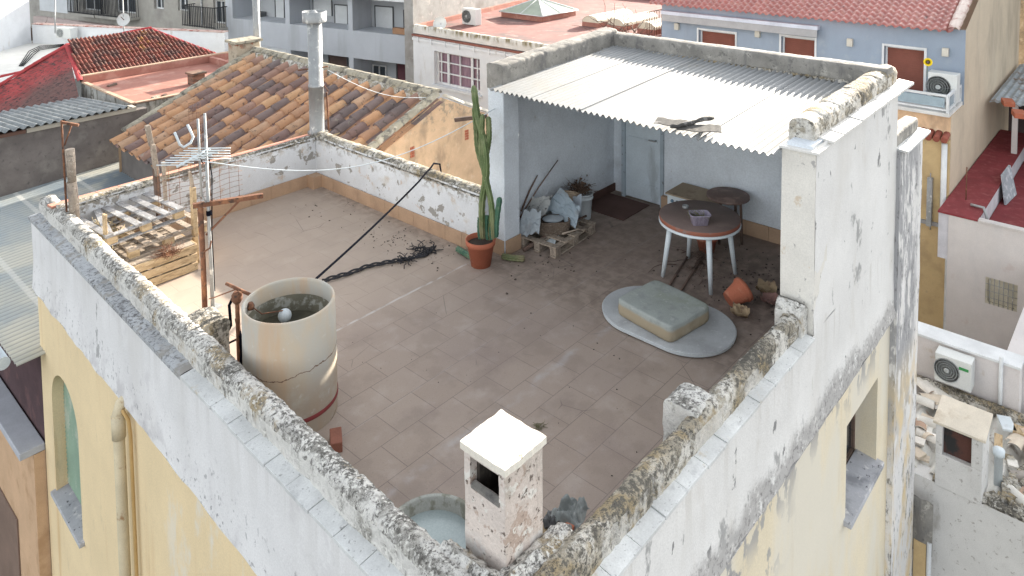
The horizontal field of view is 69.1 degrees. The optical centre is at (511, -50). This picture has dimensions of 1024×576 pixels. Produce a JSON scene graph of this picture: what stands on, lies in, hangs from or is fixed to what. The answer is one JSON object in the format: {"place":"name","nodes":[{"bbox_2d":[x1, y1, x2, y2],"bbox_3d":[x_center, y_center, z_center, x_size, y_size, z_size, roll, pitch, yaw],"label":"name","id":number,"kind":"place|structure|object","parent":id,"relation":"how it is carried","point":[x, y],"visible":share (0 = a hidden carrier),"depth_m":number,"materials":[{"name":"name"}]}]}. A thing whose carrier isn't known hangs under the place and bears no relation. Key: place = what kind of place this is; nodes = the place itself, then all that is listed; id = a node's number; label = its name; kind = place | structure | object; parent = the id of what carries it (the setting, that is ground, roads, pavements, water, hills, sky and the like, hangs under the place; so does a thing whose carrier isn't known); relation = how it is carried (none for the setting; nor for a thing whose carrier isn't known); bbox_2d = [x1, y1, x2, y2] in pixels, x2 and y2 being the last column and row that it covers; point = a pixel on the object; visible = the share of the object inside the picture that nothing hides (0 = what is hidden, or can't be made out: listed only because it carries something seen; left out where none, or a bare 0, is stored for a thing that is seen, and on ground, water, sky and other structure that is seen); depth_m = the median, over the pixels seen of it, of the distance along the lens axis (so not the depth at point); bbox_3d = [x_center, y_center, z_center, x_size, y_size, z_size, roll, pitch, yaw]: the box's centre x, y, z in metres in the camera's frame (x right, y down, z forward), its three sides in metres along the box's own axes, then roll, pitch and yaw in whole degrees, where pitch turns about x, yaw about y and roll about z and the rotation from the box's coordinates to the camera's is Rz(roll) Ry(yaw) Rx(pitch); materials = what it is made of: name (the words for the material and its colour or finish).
{"place":"outdoors","nodes":[
{"label":"outdoors","id":0,"kind":"place"},
{"bbox_2d":[33,0,112,25],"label":"pale blue building","id":1,"kind":"structure","parent":0,"point":[48,5],"depth_m":45.80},
{"bbox_2d":[0,26,214,112],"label":"red hip roof house","id":2,"kind":"structure","parent":0,"point":[47,78],"depth_m":20.46,"materials":[{"name":"tile"}]},
{"bbox_2d":[225,0,404,80],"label":"loggia apartment block","id":3,"kind":"structure","parent":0,"point":[358,35],"depth_m":34.92,"materials":[{"name":"white paint"}]},
{"bbox_2d":[274,0,284,17],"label":"window","id":4,"kind":"structure","parent":3,"relation":"in","point":[279,4],"depth_m":38.00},
{"bbox_2d":[312,0,332,15],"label":"window","id":5,"kind":"structure","parent":3,"relation":"in","point":[326,5],"depth_m":36.44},
{"bbox_2d":[328,55,347,66],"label":"window","id":6,"kind":"structure","parent":3,"relation":"in","point":[337,60],"depth_m":36.19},
{"bbox_2d":[334,4,347,23],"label":"window","id":7,"kind":"structure","parent":3,"relation":"in","point":[340,10],"depth_m":35.91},
{"bbox_2d":[372,64,386,75],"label":"window","id":8,"kind":"structure","parent":3,"relation":"in","point":[377,69],"depth_m":34.86,"materials":[{"name":"white glass"}]},
{"bbox_2d":[374,5,393,27],"bbox_3d":[-5.947,3.210,34.571,1.113,1.303,0.060,2,4,30],"label":"window","id":9,"kind":"structure","parent":3,"relation":"in","point":[383,15],"depth_m":34.56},
{"bbox_2d":[392,27,404,34],"bbox_3d":[-4.612,3.541,32.605,1.407,0.260,0.250,2,4,30],"label":"window box","id":10,"kind":"object","parent":3,"relation":"on","point":[398,30],"visible":0.36,"depth_m":32.69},
{"bbox_2d":[396,63,404,80],"bbox_3d":[-4.872,5.962,34.124,1.090,1.624,0.060,2,4,30],"label":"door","id":11,"kind":"structure","parent":3,"relation":"in","point":[400,68],"depth_m":34.27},
{"bbox_2d":[404,0,661,113],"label":"white workshop building","id":12,"kind":"structure","parent":0,"point":[454,57],"depth_m":26.57,"materials":[{"name":"red paint"}]},
{"bbox_2d":[433,16,445,27],"bbox_3d":[-2.569,2.587,26.470,0.526,0.500,0.210,1,4,19],"label":"satellite dish","id":13,"kind":"object","parent":12,"relation":"on","point":[440,21],"visible":0.81,"depth_m":26.54,"materials":[{"name":"metal"}]},
{"bbox_2d":[431,51,481,97],"bbox_3d":[-1.848,4.169,25.368,2.436,1.285,0.300,3,5,42],"label":"window","id":14,"kind":"structure","parent":12,"relation":"in","point":[458,71],"depth_m":25.51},
{"bbox_2d":[462,7,480,25],"bbox_3d":[-1.508,2.433,27.627,0.722,0.600,0.318,3,5,42],"label":"air conditioner","id":15,"kind":"object","parent":12,"relation":"on","point":[471,16],"visible":1,"depth_m":27.46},
{"bbox_2d":[572,0,658,34],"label":"bare shrub","id":16,"kind":"object","parent":12,"relation":"on","point":[627,23],"visible":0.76,"depth_m":25.00,"materials":[{"name":"brown wood"}]},
{"bbox_2d":[647,9,661,35],"bbox_3d":[5.519,2.377,25.655,2.931,0.864,0.028,-4,5,-44],"label":"railing","id":17,"kind":"object","parent":12,"relation":"on","point":[654,22],"visible":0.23,"depth_m":24.94,"materials":[{"name":"metal"}]},
{"bbox_2d":[649,0,1020,194],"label":"blue house","id":18,"kind":"structure","parent":0,"point":[974,44],"depth_m":19.09,"materials":[{"name":"tile"}]},
{"bbox_2d":[701,30,734,45],"bbox_3d":[6.054,3.352,21.741,1.144,2.042,0.060,3,5,42],"label":"window","id":19,"kind":"structure","parent":18,"relation":"in","point":[712,37],"depth_m":21.71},
{"bbox_2d":[783,36,814,56],"bbox_3d":[7.803,3.391,20.171,0.902,2.129,0.060,3,5,42],"label":"window","id":20,"kind":"structure","parent":18,"relation":"in","point":[791,45],"depth_m":20.14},
{"bbox_2d":[885,46,923,90],"bbox_3d":[9.737,2.908,18.395,0.901,1.080,0.060,3,5,42],"label":"window","id":21,"kind":"structure","parent":18,"relation":"in","point":[908,63],"depth_m":18.34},
{"bbox_2d":[925,70,959,103],"bbox_3d":[10.015,3.151,17.288,0.648,0.660,0.338,3,5,42],"label":"air conditioner","id":22,"kind":"object","parent":18,"relation":"attached to","point":[942,82],"visible":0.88,"depth_m":17.16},
{"bbox_2d":[912,377,1023,575],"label":"neighbour house","id":23,"kind":"structure","parent":0,"point":[968,509],"depth_m":9.88,"materials":[{"name":"concrete"}]},
{"bbox_2d":[994,433,1002,447],"bbox_3d":[6.945,7.008,10.613,0.100,0.036,0.320,2,4,33],"label":"roof board","id":24,"kind":"object","parent":23,"relation":"on","point":[998,439],"visible":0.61,"depth_m":10.61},
{"bbox_2d":[997,414,1016,432],"bbox_3d":[7.304,6.981,10.973,0.180,0.036,0.320,1,4,19],"label":"roof board","id":25,"kind":"object","parent":23,"relation":"on","point":[1006,423],"visible":1,"depth_m":10.95,"materials":[{"name":"white plastic"}]},
{"bbox_2d":[1013,424,1023,436],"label":"roof board","id":26,"kind":"object","parent":23,"relation":"on","point":[1018,429],"visible":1,"depth_m":10.81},
{"bbox_2d":[1018,0,1023,65],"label":"sandy stone building","id":27,"kind":"structure","parent":0,"point":[1021,47],"depth_m":26.67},
{"bbox_3d":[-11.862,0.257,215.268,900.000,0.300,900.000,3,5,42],"label":"ground","id":28,"kind":"structure","parent":0,"visible":0},
{"bbox_2d":[0,97,146,196],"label":"grey walled shed","id":29,"kind":"structure","parent":28,"relation":"on","point":[30,148],"depth_m":15.87,"materials":[{"name":"concrete"}]},
{"bbox_2d":[0,161,173,575],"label":"neighbour house","id":30,"kind":"structure","parent":28,"relation":"on","point":[25,547],"depth_m":10.73,"materials":[{"name":"beige paint"}]},
{"bbox_2d":[0,488,20,575],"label":"garage door","id":31,"kind":"structure","parent":30,"relation":"in","point":[10,565],"depth_m":11.04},
{"bbox_2d":[0,0,227,96],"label":"white house","id":32,"kind":"structure","parent":28,"relation":"on","point":[16,45],"depth_m":26.25,"materials":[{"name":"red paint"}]},
{"bbox_2d":[19,44,63,65],"bbox_3d":[-16.053,3.497,25.012,0.881,0.052,3.616,-1,4,-13],"label":"cable loop","id":33,"kind":"object","parent":32,"relation":"attached to","point":[48,47],"visible":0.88,"depth_m":25.85,"materials":[{"name":"rubber"}]},
{"bbox_2d":[56,26,77,38],"bbox_3d":[-15.900,2.913,26.519,0.667,0.371,0.318,0,4,16],"label":"air conditioner","id":34,"kind":"object","parent":32,"relation":"on","point":[66,32],"visible":0.98,"depth_m":26.40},
{"bbox_2d":[117,0,129,31],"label":"satellite dish","id":35,"kind":"object","parent":32,"relation":"attached to","point":[123,19],"visible":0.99,"depth_m":22.44,"materials":[{"name":"metal"}]},
{"bbox_2d":[29,0,227,42],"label":"beige apartment block","id":36,"kind":"structure","parent":28,"relation":"on","point":[197,14],"depth_m":41.30,"materials":[{"name":"stone"}]},
{"bbox_2d":[118,0,135,12],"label":"window","id":37,"kind":"structure","parent":36,"relation":"in","point":[128,1],"depth_m":42.62,"materials":[{"name":"white glass"}]},
{"bbox_2d":[215,0,224,23],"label":"window","id":38,"kind":"structure","parent":36,"relation":"in","point":[218,3],"depth_m":38.70,"materials":[{"name":"grey glass"}]},
{"bbox_2d":[81,51,228,112],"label":"red terrace building","id":39,"kind":"structure","parent":28,"relation":"on","point":[139,86],"depth_m":19.66,"materials":[{"name":"paint"}]},
{"bbox_2d":[185,69,206,84],"bbox_3d":[-8.217,3.304,19.343,0.400,0.320,0.400,3,5,42],"label":"brick stub","id":40,"kind":"object","parent":39,"relation":"on","point":[194,76],"visible":0.82,"depth_m":19.23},
{"bbox_2d":[109,0,487,184],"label":"tiled house","id":41,"kind":"structure","parent":28,"relation":"on","point":[252,94],"depth_m":14.64,"materials":[{"name":"tile"}]},
{"bbox_2d":[28,10,930,575],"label":"terrace house","id":42,"kind":"structure","parent":28,"relation":"on","point":[180,440],"depth_m":7.76,"materials":[{"name":"white paint"}]},
{"bbox_2d":[50,383,84,548],"bbox_3d":[-5.546,6.262,9.407,1.200,1.820,0.333,3,5,42],"label":"arched window","id":43,"kind":"structure","parent":42,"relation":"in","point":[67,499],"depth_m":9.58,"materials":[{"name":"green glass"}]},
{"bbox_2d":[60,120,79,218],"bbox_3d":[-5.547,2.945,9.416,0.212,1.641,0.132,0,4,6],"label":"wooden post","id":44,"kind":"object","parent":42,"relation":"attached to","point":[71,189],"visible":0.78,"depth_m":9.37,"materials":[{"name":"brown wood"}]},
{"bbox_2d":[88,212,147,248],"bbox_3d":[-4.990,3.477,9.216,0.894,0.405,0.922,3,5,42],"label":"straw","id":45,"kind":"object","parent":42,"relation":"on","point":[101,236],"visible":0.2,"depth_m":9.30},
{"bbox_2d":[144,124,162,221],"bbox_3d":[-4.860,3.082,10.113,0.108,1.467,0.181,3,5,42],"label":"wooden post","id":46,"kind":"object","parent":42,"relation":"on","point":[152,145],"visible":0.79,"depth_m":10.07,"materials":[{"name":"brown wood"}]},
{"bbox_2d":[110,226,197,284],"bbox_3d":[-4.669,3.890,9.335,0.915,0.346,1.060,3,5,42],"label":"slatted crate","id":47,"kind":"object","parent":42,"relation":"on","point":[188,254],"visible":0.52,"depth_m":9.21,"materials":[{"name":"brown wood"}]},
{"bbox_2d":[102,213,107,242],"bbox_3d":[-4.884,3.575,8.940,0.075,0.830,0.030,3,5,42],"label":"wooden stake","id":48,"kind":"object","parent":47,"relation":"on","point":[104,222],"visible":0.45,"depth_m":8.90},
{"bbox_2d":[95,204,206,260],"bbox_3d":[-4.801,3.621,9.741,1.301,0.144,1.007,2,5,39],"label":"wooden pallet","id":49,"kind":"object","parent":47,"relation":"on","point":[133,252],"visible":0.36,"depth_m":9.38,"materials":[{"name":"brown wood"}]},
{"bbox_2d":[80,192,185,246],"bbox_3d":[-5.088,3.450,9.718,1.501,0.144,0.963,-3,4,41],"label":"wooden pallet","id":50,"kind":"object","parent":49,"relation":"on","point":[145,226],"visible":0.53,"depth_m":9.49,"materials":[{"name":"grey wood"}]},
{"bbox_2d":[161,161,168,225],"bbox_3d":[-4.616,3.312,9.901,0.045,1.027,0.060,3,5,42],"label":"wooden stake","id":51,"kind":"object","parent":47,"relation":"on","point":[163,169],"visible":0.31,"depth_m":9.87,"materials":[{"name":"brown wood"}]},
{"bbox_2d":[156,101,242,220],"bbox_3d":[-4.062,2.733,9.986,0.635,1.662,1.201,3,5,42],"label":"wire mesh","id":52,"kind":"object","parent":51,"relation":"attached to","point":[198,168],"visible":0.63,"depth_m":9.99,"materials":[{"name":"metal"}]},
{"bbox_2d":[147,241,185,261],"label":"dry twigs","id":53,"kind":"object","parent":47,"relation":"on","point":[165,255],"visible":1,"depth_m":9.11,"materials":[{"name":"plant"}]},
{"bbox_2d":[156,113,230,308],"bbox_3d":[-3.558,2.972,8.367,0.767,2.280,0.232,-2,4,-24],"label":"tv antenna","id":54,"kind":"object","parent":42,"relation":"on","point":[199,156],"visible":0.96,"depth_m":8.38,"materials":[{"name":"metal"}]},
{"bbox_2d":[189,186,198,262],"bbox_3d":[-4.098,3.537,9.591,0.085,1.008,0.059,3,5,42],"label":"timber plank","id":55,"kind":"object","parent":42,"relation":"on","point":[194,221],"visible":0.66,"depth_m":9.56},
{"bbox_2d":[193,193,262,307],"bbox_3d":[-3.238,3.463,8.548,0.756,1.270,0.085,-2,4,-26],"label":"iron post","id":56,"kind":"object","parent":42,"relation":"on","point":[200,205],"visible":0.91,"depth_m":8.43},
{"bbox_2d":[225,282,250,365],"bbox_3d":[-2.645,3.678,7.074,0.428,1.016,0.137,0,4,8],"label":"pipe fitting","id":57,"kind":"object","parent":42,"relation":"on","point":[236,297],"visible":0.72,"depth_m":7.03,"materials":[{"name":"metal"}]},
{"bbox_2d":[241,277,337,431],"bbox_3d":[-2.012,3.675,6.753,0.826,1.050,0.826,3,5,42],"label":"water tank","id":58,"kind":"object","parent":42,"relation":"on","point":[289,346],"visible":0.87,"depth_m":6.48,"materials":[{"name":"beige concrete"}]},
{"bbox_2d":[330,427,342,452],"bbox_3d":[-1.502,4.177,6.344,0.100,0.090,0.200,-2,4,-15],"label":"brick","id":59,"kind":"object","parent":42,"relation":"on","point":[336,445],"visible":0.86,"depth_m":6.29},
{"bbox_2d":[202,108,494,170],"bbox_3d":[-1.798,2.353,8.924,3.548,0.459,0.011,-2,4,-27],"label":"clothesline","id":60,"kind":"object","parent":42,"relation":"attached to","point":[341,168],"visible":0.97,"depth_m":8.81,"materials":[{"name":"white plastic"}]},
{"bbox_2d":[315,163,441,278],"bbox_3d":[-1.548,3.272,9.171,0.064,0.347,3.470,1,4,18],"label":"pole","id":61,"kind":"object","parent":42,"relation":"attached to","point":[362,236],"visible":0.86,"depth_m":8.85,"materials":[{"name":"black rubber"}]},
{"bbox_2d":[322,240,442,281],"bbox_3d":[-1.595,3.985,9.482,0.479,0.074,1.614,3,5,45],"label":"rope","id":62,"kind":"object","parent":42,"relation":"on","point":[426,252],"visible":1,"depth_m":9.54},
{"bbox_2d":[399,493,465,548],"bbox_3d":[-0.541,4.133,5.093,0.670,0.318,0.670,3,5,42],"label":"round basin","id":63,"kind":"object","parent":42,"relation":"on","point":[439,517],"visible":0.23,"depth_m":5.31,"materials":[{"name":"stone"}]},
{"bbox_2d":[455,246,469,258],"bbox_3d":[-0.623,3.954,9.732,0.073,0.083,0.335,-4,5,-40],"label":"cactus cutting","id":64,"kind":"object","parent":42,"relation":"on","point":[462,251],"visible":0.81,"depth_m":9.73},
{"bbox_2d":[454,114,487,121],"bbox_3d":[-0.543,2.232,9.928,0.491,0.149,0.045,1,4,21],"label":"wooden peg","id":65,"kind":"object","parent":42,"relation":"attached to","point":[465,118],"visible":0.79,"depth_m":9.94,"materials":[{"name":"brown wood"}]},
{"bbox_2d":[465,85,501,268],"bbox_3d":[-0.342,2.854,9.413,0.526,2.320,0.385,0,4,14],"label":"potted cactus","id":66,"kind":"object","parent":42,"relation":"on","point":[480,243],"visible":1,"depth_m":9.34,"materials":[{"name":"ceramic"}]},
{"bbox_2d":[501,253,524,261],"bbox_3d":[0.014,3.957,9.583,0.305,0.094,0.094,0,4,14],"label":"cactus cutting","id":67,"kind":"object","parent":42,"relation":"on","point":[514,258],"visible":1,"depth_m":9.55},
{"bbox_2d":[519,160,557,219],"bbox_3d":[0.377,3.337,10.411,0.812,0.634,0.022,-4,5,-44],"label":"stick","id":68,"kind":"object","parent":42,"relation":"on","point":[537,189],"visible":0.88,"depth_m":10.38,"materials":[{"name":"brown wood"}]},
{"bbox_2d":[527,195,552,215],"bbox_3d":[0.334,3.553,10.297,0.480,0.413,0.151,3,5,42],"label":"printed sack","id":69,"kind":"object","parent":42,"relation":"on","point":[538,204],"visible":0.73,"depth_m":10.22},
{"bbox_2d":[309,202,779,475],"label":"dirt crumbs","id":70,"kind":"object","parent":42,"relation":"on","point":[625,259],"visible":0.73,"depth_m":9.32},
{"bbox_2d":[521,219,595,258],"bbox_3d":[0.626,3.883,10.201,0.621,0.144,0.982,2,5,38],"label":"wooden pallet","id":71,"kind":"object","parent":42,"relation":"on","point":[572,239],"visible":0.61,"depth_m":9.96,"materials":[{"name":"brown wood"}]},
{"bbox_2d":[520,208,541,236],"bbox_3d":[0.208,3.672,9.922,0.359,0.443,0.176,1,4,17],"label":"plastic sheet","id":72,"kind":"object","parent":71,"relation":"on","point":[530,222],"visible":0.94,"depth_m":9.94,"materials":[{"name":"white plastic"}]},
{"bbox_2d":[522,215,586,251],"bbox_3d":[0.592,3.833,10.105,1.066,0.251,0.052,-3,4,-33],"label":"stick","id":73,"kind":"object","parent":71,"relation":"on","point":[527,247],"visible":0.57,"depth_m":9.88,"materials":[{"name":"brown wood"}]},
{"bbox_2d":[539,214,570,235],"bbox_3d":[0.564,3.723,10.124,0.457,0.212,0.293,-1,4,-6],"label":"wicker basket","id":74,"kind":"object","parent":71,"relation":"on","point":[553,224],"visible":0.78,"depth_m":10.00,"materials":[{"name":"brown wicker"}]},
{"bbox_2d":[547,187,579,228],"bbox_3d":[0.725,3.538,10.283,0.214,0.392,0.589,-4,5,-42],"label":"bent board","id":75,"kind":"object","parent":74,"relation":"on","point":[563,204],"visible":0.92,"depth_m":10.30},
{"bbox_2d":[564,190,579,200],"bbox_3d":[0.797,3.618,10.677,0.366,0.428,0.410,3,5,42],"label":"bucket","id":76,"kind":"object","parent":71,"relation":"on","point":[571,194],"visible":0.16,"depth_m":10.57,"materials":[{"name":"beige plastic"}]},
{"bbox_2d":[562,175,602,195],"bbox_3d":[0.982,3.418,10.844,0.555,0.310,0.683,-1,4,-11],"label":"dead plant","id":77,"kind":"object","parent":76,"relation":"on","point":[581,187],"visible":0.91,"depth_m":10.74,"materials":[{"name":"brown plant"}]},
{"bbox_2d":[572,194,581,221],"bbox_3d":[0.883,3.675,10.520,0.307,0.495,0.101,3,5,42],"label":"speckled board","id":78,"kind":"object","parent":42,"relation":"on","point":[577,200],"visible":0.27,"depth_m":10.49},
{"bbox_2d":[575,189,592,219],"bbox_3d":[1.033,3.719,10.887,0.315,0.380,0.322,3,5,42],"label":"bucket","id":79,"kind":"object","parent":42,"relation":"on","point":[586,205],"visible":0.34,"depth_m":10.77,"materials":[{"name":"white plastic"}]},
{"bbox_2d":[621,120,663,206],"bbox_3d":[2.007,2.836,11.394,0.750,2.060,0.132,3,5,42],"label":"door","id":80,"kind":"structure","parent":42,"relation":"in","point":[642,149],"depth_m":11.43,"materials":[{"name":"metal"}]},
{"bbox_2d":[602,286,736,357],"bbox_3d":[1.700,4.037,8.148,1.509,0.056,1.009,3,5,42],"label":"oval tabletop","id":81,"kind":"object","parent":42,"relation":"on","point":[715,334],"visible":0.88,"depth_m":7.82,"materials":[{"name":"white plastic"}]},
{"bbox_2d":[618,280,708,341],"bbox_3d":[1.651,3.916,8.123,0.695,0.185,0.773,-3,5,-39],"label":"foam block","id":82,"kind":"object","parent":81,"relation":"on","point":[664,311],"depth_m":7.99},
{"bbox_2d":[654,117,686,125],"bbox_3d":[1.660,1.792,7.772,0.320,0.022,0.220,1,4,25],"label":"broken sheet","id":83,"kind":"object","parent":42,"relation":"on","point":[664,121],"visible":0.78,"depth_m":7.78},
{"bbox_2d":[668,256,687,285],"bbox_3d":[2.103,3.982,9.315,0.028,0.032,0.955,1,4,28],"label":"iron rod","id":84,"kind":"object","parent":42,"relation":"on","point":[678,270],"visible":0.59,"depth_m":9.22,"materials":[{"name":"brown metal"}]},
{"bbox_2d":[648,239,723,284],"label":"dry twigs","id":85,"kind":"object","parent":42,"relation":"on","point":[701,253],"visible":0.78,"depth_m":9.48,"materials":[{"name":"brown wood"}]},
{"bbox_2d":[680,254,704,290],"bbox_3d":[2.237,3.987,9.212,0.028,0.032,1.071,1,4,29],"label":"iron rod","id":86,"kind":"object","parent":42,"relation":"on","point":[690,275],"visible":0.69,"depth_m":9.12,"materials":[{"name":"brown metal"}]},
{"bbox_2d":[665,183,730,208],"bbox_3d":[2.627,3.670,10.459,0.780,0.502,0.500,3,5,42],"label":"appliance box","id":87,"kind":"object","parent":42,"relation":"on","point":[682,191],"visible":0.32,"depth_m":10.48,"materials":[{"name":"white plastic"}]},
{"bbox_2d":[677,122,721,132],"bbox_3d":[1.902,1.803,7.566,0.440,0.022,0.240,0,4,13],"label":"broken sheet","id":88,"kind":"object","parent":42,"relation":"on","point":[705,128],"visible":0.93,"depth_m":7.54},
{"bbox_2d":[670,116,714,128],"bbox_3d":[1.861,1.771,7.660,0.557,0.082,0.052,-2,4,-26],"label":"rolled rag","id":89,"kind":"object","parent":88,"relation":"on","point":[693,122],"visible":1,"depth_m":7.64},
{"bbox_2d":[659,218,740,294],"bbox_3d":[2.307,3.658,9.157,0.984,0.703,0.984,3,5,42],"label":"round table","id":90,"kind":"object","parent":42,"relation":"on","point":[669,231],"visible":0.41,"depth_m":8.93,"materials":[{"name":"white plastic"}]},
{"bbox_2d":[659,200,740,236],"bbox_3d":[2.304,3.278,9.133,0.970,0.054,0.970,3,5,42],"label":"round board","id":91,"kind":"object","parent":90,"relation":"on","point":[723,220],"visible":0.78,"depth_m":9.02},
{"bbox_2d":[688,209,710,225],"bbox_3d":[2.229,3.178,8.894,0.286,0.175,0.205,0,4,4],"label":"plastic basket","id":92,"kind":"object","parent":91,"relation":"on","point":[699,217],"visible":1,"depth_m":8.83,"materials":[{"name":"purple plastic"}]},
{"bbox_2d":[697,239,717,253],"bbox_3d":[2.572,3.862,9.823,0.294,0.200,0.294,3,5,42],"label":"terracotta pot","id":93,"kind":"object","parent":42,"relation":"on","point":[701,244],"visible":0.29,"depth_m":9.73,"materials":[{"name":"ceramic"}]},
{"bbox_2d":[706,187,749,244],"bbox_3d":[2.942,3.626,10.133,0.570,0.626,0.570,3,5,42],"label":"bar stool","id":94,"kind":"object","parent":42,"relation":"on","point":[735,197],"visible":0.81,"depth_m":10.03,"materials":[{"name":"brown wood"}]},
{"bbox_2d":[723,277,752,306],"bbox_3d":[2.571,3.893,8.488,0.307,0.300,0.283,-2,4,-18],"label":"terracotta pot","id":95,"kind":"object","parent":42,"relation":"on","point":[738,291],"visible":0.98,"depth_m":8.40,"materials":[{"name":"ceramic"}]},
{"bbox_2d":[730,301,749,317],"bbox_3d":[2.520,3.979,8.218,0.198,0.116,0.220,3,5,42],"label":"rock","id":96,"kind":"object","parent":42,"relation":"on","point":[740,310],"visible":1,"depth_m":8.24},
{"bbox_2d":[755,278,776,292],"bbox_3d":[2.974,3.943,8.696,0.234,0.114,0.260,3,5,42],"label":"rock","id":97,"kind":"object","parent":42,"relation":"on","point":[762,286],"visible":0.92,"depth_m":8.74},
{"bbox_2d":[760,292,777,305],"bbox_3d":[2.944,3.962,8.460,0.216,0.106,0.240,3,5,42],"label":"dry leaf","id":98,"kind":"object","parent":42,"relation":"on","point":[769,298],"visible":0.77,"depth_m":8.52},
{"bbox_2d":[843,414,883,529],"bbox_3d":[3.865,5.585,8.440,0.370,1.090,1.190,3,5,42],"label":"side window","id":99,"kind":"structure","parent":42,"relation":"in","point":[863,471],"depth_m":8.55,"materials":[{"name":"grey wood"}]},
{"bbox_2d":[918,127,950,329],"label":"yellow yard wall","id":100,"kind":"structure","parent":28,"relation":"on","point":[933,266],"depth_m":16.76,"materials":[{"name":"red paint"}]},
{"bbox_2d":[926,173,932,229],"bbox_3d":[9.389,5.639,16.710,0.100,1.300,0.120,3,5,42],"label":"folded bracket","id":101,"kind":"object","parent":100,"relation":"attached to","point":[929,205],"visible":1,"depth_m":16.67,"materials":[{"name":"metal"}]},
{"bbox_2d":[916,308,1023,426],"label":"white parapet wall","id":102,"kind":"structure","parent":28,"relation":"on","point":[998,388],"depth_m":11.70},
{"bbox_2d":[933,345,974,392],"bbox_3d":[6.996,6.615,11.768,0.523,0.460,0.278,3,5,42],"label":"air conditioner","id":103,"kind":"object","parent":102,"relation":"attached to","point":[954,368],"visible":1,"depth_m":11.68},
{"bbox_2d":[937,129,1023,349],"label":"red terrace house","id":104,"kind":"structure","parent":28,"relation":"on","point":[980,253],"depth_m":15.50,"materials":[{"name":"concrete"}]},
{"bbox_2d":[985,277,1017,311],"bbox_3d":[9.946,6.967,15.106,0.553,0.555,0.077,3,5,42],"label":"window","id":105,"kind":"structure","parent":104,"relation":"in","point":[998,293],"depth_m":15.11,"materials":[{"name":"metal"}]},
{"bbox_2d":[989,63,1023,153],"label":"corrugated lean to","id":106,"kind":"object","parent":104,"relation":"on","point":[1012,87],"visible":0.8,"depth_m":20.20,"materials":[{"name":"metal"}]},
{"bbox_2d":[1001,98,1014,106],"bbox_3d":[12.571,3.842,18.838,0.240,0.120,0.440,1,4,25],"label":"brick","id":107,"kind":"object","parent":106,"relation":"on","point":[1007,102],"visible":1,"depth_m":18.70,"materials":[{"name":"ceramic"}]},
{"bbox_2d":[1011,109,1023,118],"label":"brick","id":108,"kind":"object","parent":106,"relation":"on","point":[1017,113],"visible":1,"depth_m":17.70,"materials":[{"name":"ceramic"}]},
{"bbox_2d":[1001,165,1016,204],"bbox_3d":[11.610,5.468,17.365,0.202,0.640,0.999,3,5,43],"label":"grey board","id":109,"kind":"object","parent":104,"relation":"on","point":[1008,188],"visible":1,"depth_m":17.34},
{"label":"wooden box","id":110,"kind":"object","parent":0,"visible":0},
{"bbox_2d":[543,509,559,528],"bbox_3d":[0.299,4.003,5.199,0.177,0.073,0.171,3,5,42],"label":"dark rag","id":111,"kind":"object","parent":110,"relation":"on","point":[548,520],"visible":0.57,"depth_m":5.20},
{"bbox_2d":[550,494,588,530],"bbox_3d":[0.419,3.969,5.265,0.219,0.134,0.258,3,5,42],"label":"crumpled rag","id":112,"kind":"object","parent":110,"relation":"on","point":[572,510],"visible":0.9,"depth_m":5.27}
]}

